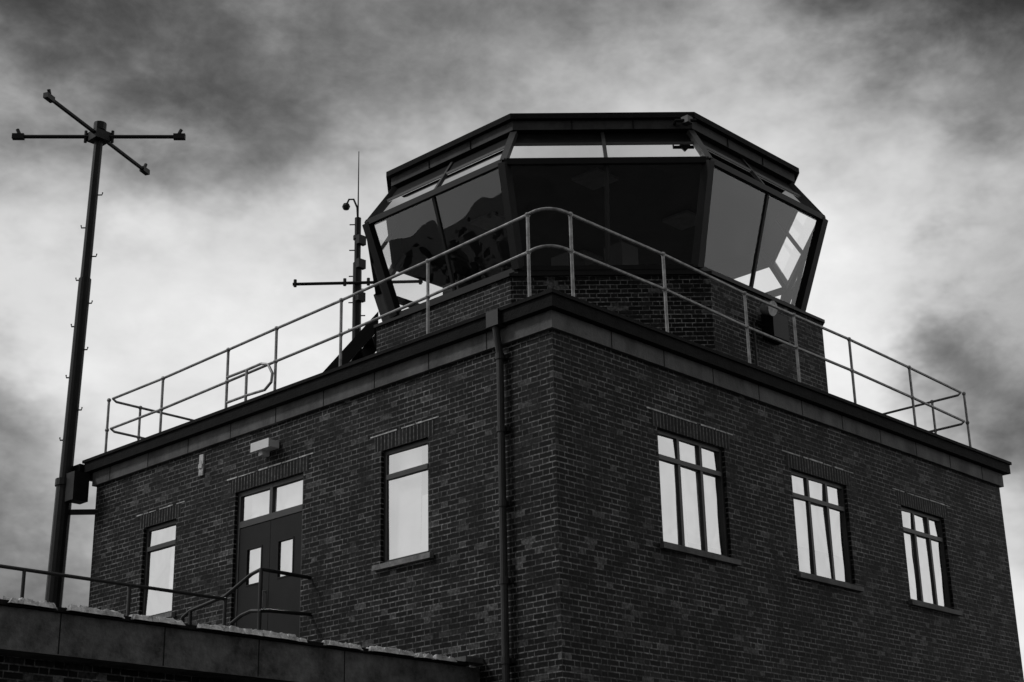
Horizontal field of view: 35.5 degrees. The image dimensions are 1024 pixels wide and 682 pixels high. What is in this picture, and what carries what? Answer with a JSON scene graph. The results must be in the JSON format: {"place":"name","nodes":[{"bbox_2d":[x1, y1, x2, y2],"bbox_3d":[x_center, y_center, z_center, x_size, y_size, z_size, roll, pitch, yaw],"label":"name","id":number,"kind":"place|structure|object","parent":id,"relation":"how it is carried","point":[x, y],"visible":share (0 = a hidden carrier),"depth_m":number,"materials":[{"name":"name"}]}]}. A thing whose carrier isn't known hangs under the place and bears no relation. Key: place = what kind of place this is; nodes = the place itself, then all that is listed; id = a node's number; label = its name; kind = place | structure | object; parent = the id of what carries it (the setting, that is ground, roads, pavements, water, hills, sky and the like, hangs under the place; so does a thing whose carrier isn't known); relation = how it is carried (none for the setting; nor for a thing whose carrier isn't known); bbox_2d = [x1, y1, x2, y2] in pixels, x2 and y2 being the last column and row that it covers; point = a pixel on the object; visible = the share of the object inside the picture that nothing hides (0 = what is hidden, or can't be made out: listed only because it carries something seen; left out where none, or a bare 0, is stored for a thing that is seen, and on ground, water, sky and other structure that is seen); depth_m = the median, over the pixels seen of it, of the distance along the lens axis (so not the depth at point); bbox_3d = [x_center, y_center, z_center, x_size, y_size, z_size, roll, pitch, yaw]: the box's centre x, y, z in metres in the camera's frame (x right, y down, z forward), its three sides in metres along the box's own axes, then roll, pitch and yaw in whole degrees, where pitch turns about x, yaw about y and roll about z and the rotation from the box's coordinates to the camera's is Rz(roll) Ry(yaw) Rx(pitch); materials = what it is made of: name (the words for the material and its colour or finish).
{"place":"outdoors","nodes":[
{"label":"outdoors","id":0,"kind":"place"},
{"bbox_2d":[0,0,1023,675],"label":"sky","id":1,"kind":"structure","parent":0,"point":[901,121],"materials":[{"name":"grey"}]},
{"bbox_2d":[88,329,1023,681],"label":"brick walls","id":2,"kind":"structure","parent":0,"point":[604,587],"depth_m":22.39,"materials":[{"name":"black brick"}]},
{"bbox_2d":[198,454,204,476],"bbox_3d":[-4.964,1.982,25.566,0.110,0.350,0.050,-19,-26,40],"label":"vent","id":3,"kind":"object","parent":2,"relation":"attached to","point":[201,464],"visible":1,"depth_m":25.55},
{"bbox_2d":[250,438,278,457],"bbox_3d":[-3.753,1.632,24.336,0.440,0.200,0.220,-19,-26,40],"label":"security light","id":4,"kind":"object","parent":2,"relation":"attached to","point":[264,447],"visible":1,"depth_m":24.28,"materials":[{"name":"white plastic"}]},
{"bbox_2d":[486,308,515,681],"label":"downpipe","id":5,"kind":"object","parent":2,"relation":"attached to","point":[493,322],"visible":0.99,"depth_m":20.55,"materials":[{"name":"black metal"}]},
{"bbox_2d":[73,288,1011,487],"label":"parapet and roof","id":6,"kind":"structure","parent":2,"relation":"on","point":[550,309],"depth_m":23.71,"materials":[{"name":"concrete"}]},
{"bbox_2d":[323,312,378,371],"bbox_3d":[-3.549,1.063,28.751,2.320,3.050,0.900,-1,-20,-2],"label":"cab stair","id":7,"kind":"object","parent":6,"relation":"on","point":[362,344],"visible":0.17,"depth_m":28.70,"materials":[{"name":"metal"}]},
{"bbox_2d":[293,152,422,339],"bbox_3d":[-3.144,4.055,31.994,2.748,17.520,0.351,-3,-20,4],"label":"antenna mast","id":8,"kind":"object","parent":6,"relation":"on","point":[359,263],"visible":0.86,"depth_m":33.87,"materials":[{"name":"metal"}]},
{"bbox_2d":[104,207,971,451],"bbox_3d":[0.550,1.413,28.517,10.610,1.444,11.353,-19,-26,40],"label":"roof railing","id":9,"kind":"object","parent":6,"relation":"on","point":[526,215],"visible":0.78,"depth_m":24.75,"materials":[{"name":"metal"}]},
{"bbox_2d":[376,275,827,392],"bbox_3d":[1.536,1.397,29.216,7.830,2.370,7.830,-19,-26,40],"label":"cab brick base","id":10,"kind":"object","parent":6,"relation":"on","point":[632,298],"visible":0.23,"depth_m":25.97,"materials":[{"name":"black brick"}]},
{"bbox_2d":[362,129,827,343],"bbox_3d":[1.483,-1.021,30.093,8.319,2.774,8.314,-19,-26,40],"label":"cab frame","id":11,"kind":"object","parent":10,"relation":"on","point":[752,264],"visible":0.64,"depth_m":27.31,"materials":[{"name":"black metal"}]},
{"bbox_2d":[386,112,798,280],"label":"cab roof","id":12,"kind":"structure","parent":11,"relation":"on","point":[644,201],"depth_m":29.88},
{"bbox_2d":[377,249,808,319],"bbox_3d":[1.489,-0.774,30.004,8.170,1.690,8.170,-19,-26,40],"label":"cab glass","id":13,"kind":"object","parent":11,"relation":"in","point":[790,293],"visible":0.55,"depth_m":30.81,"materials":[{"name":"grey glass"}]},
{"bbox_2d":[377,144,810,213],"bbox_3d":[1.466,-1.793,30.373,8.170,0.477,8.170,-19,-26,40],"label":"cab clerestory glass","id":14,"kind":"object","parent":11,"relation":"in","point":[573,151],"visible":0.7,"depth_m":26.82,"materials":[{"name":"grey glass"}]},
{"bbox_2d":[673,115,696,125],"bbox_3d":[2.918,-3.724,27.048,0.391,0.120,0.198,-2,-20,1],"label":"roof bracket","id":15,"kind":"object","parent":11,"relation":"attached to","point":[686,120],"visible":1,"depth_m":27.00,"materials":[{"name":"metal"}]},
{"bbox_2d":[753,301,789,365],"bbox_3d":[4.365,0.429,26.409,0.372,2.157,0.738,-19,-26,40],"label":"wall box","id":16,"kind":"object","parent":10,"relation":"attached to","point":[774,323],"visible":0.81,"depth_m":26.64,"materials":[{"name":"metal"}]},
{"bbox_2d":[142,429,950,637],"bbox_3d":[0.826,3.448,23.886,5.302,2.890,13.345,-80,-80,70],"label":"window and door frames","id":17,"kind":"structure","parent":2,"relation":"attached to","point":[269,532],"depth_m":23.90,"materials":[{"name":"black wood"}]},
{"bbox_2d":[145,435,947,615],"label":"window panes","id":18,"kind":"object","parent":17,"relation":"in","point":[407,515],"visible":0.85,"depth_m":23.83,"materials":[{"name":"grey glass"}]},
{"bbox_2d":[137,407,962,617],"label":"lintels and sills","id":19,"kind":"object","parent":2,"relation":"attached to","point":[424,429],"visible":0.98,"depth_m":23.96,"materials":[{"name":"brick"}]},
{"bbox_2d":[443,167,727,294],"bbox_3d":[1.482,-1.071,30.111,5.600,2.640,5.600,-19,-26,40],"label":"cab interior","id":20,"kind":"object","parent":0,"point":[622,253],"visible":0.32,"depth_m":28.85,"materials":[{"name":"black"}]},
{"label":"ground","id":21,"kind":"structure","parent":0,"visible":0},
{"bbox_2d":[12,89,185,606],"bbox_3d":[-7.615,3.378,27.521,2.926,15.936,1.941,14,-25,-35],"label":"antenna mast","id":22,"kind":"object","parent":21,"relation":"on","point":[71,486],"visible":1,"depth_m":28.39,"materials":[{"name":"metal"}]},
{"bbox_2d":[0,596,483,681],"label":"flat roof annex","id":23,"kind":"object","parent":21,"relation":"on","point":[43,641],"visible":1,"depth_m":17.08,"materials":[{"name":"concrete"}]},
{"bbox_2d":[0,564,226,625],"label":"annex railing","id":24,"kind":"object","parent":23,"relation":"on","point":[128,585],"visible":0.5,"depth_m":20.77,"materials":[{"name":"grey metal"}]},
{"bbox_3d":[-4.076,4.986,22.963,2.610,0.408,0.977,-19,-26,40],"label":"door landing","id":25,"kind":"object","parent":23,"relation":"on","visible":0},
{"bbox_2d":[180,567,310,629],"bbox_3d":[-3.866,4.308,23.023,1.962,1.718,0.930,-19,-26,40],"label":"door handrail","id":26,"kind":"object","parent":25,"relation":"on","point":[259,610],"depth_m":22.54,"materials":[{"name":"grey metal"}]}
]}

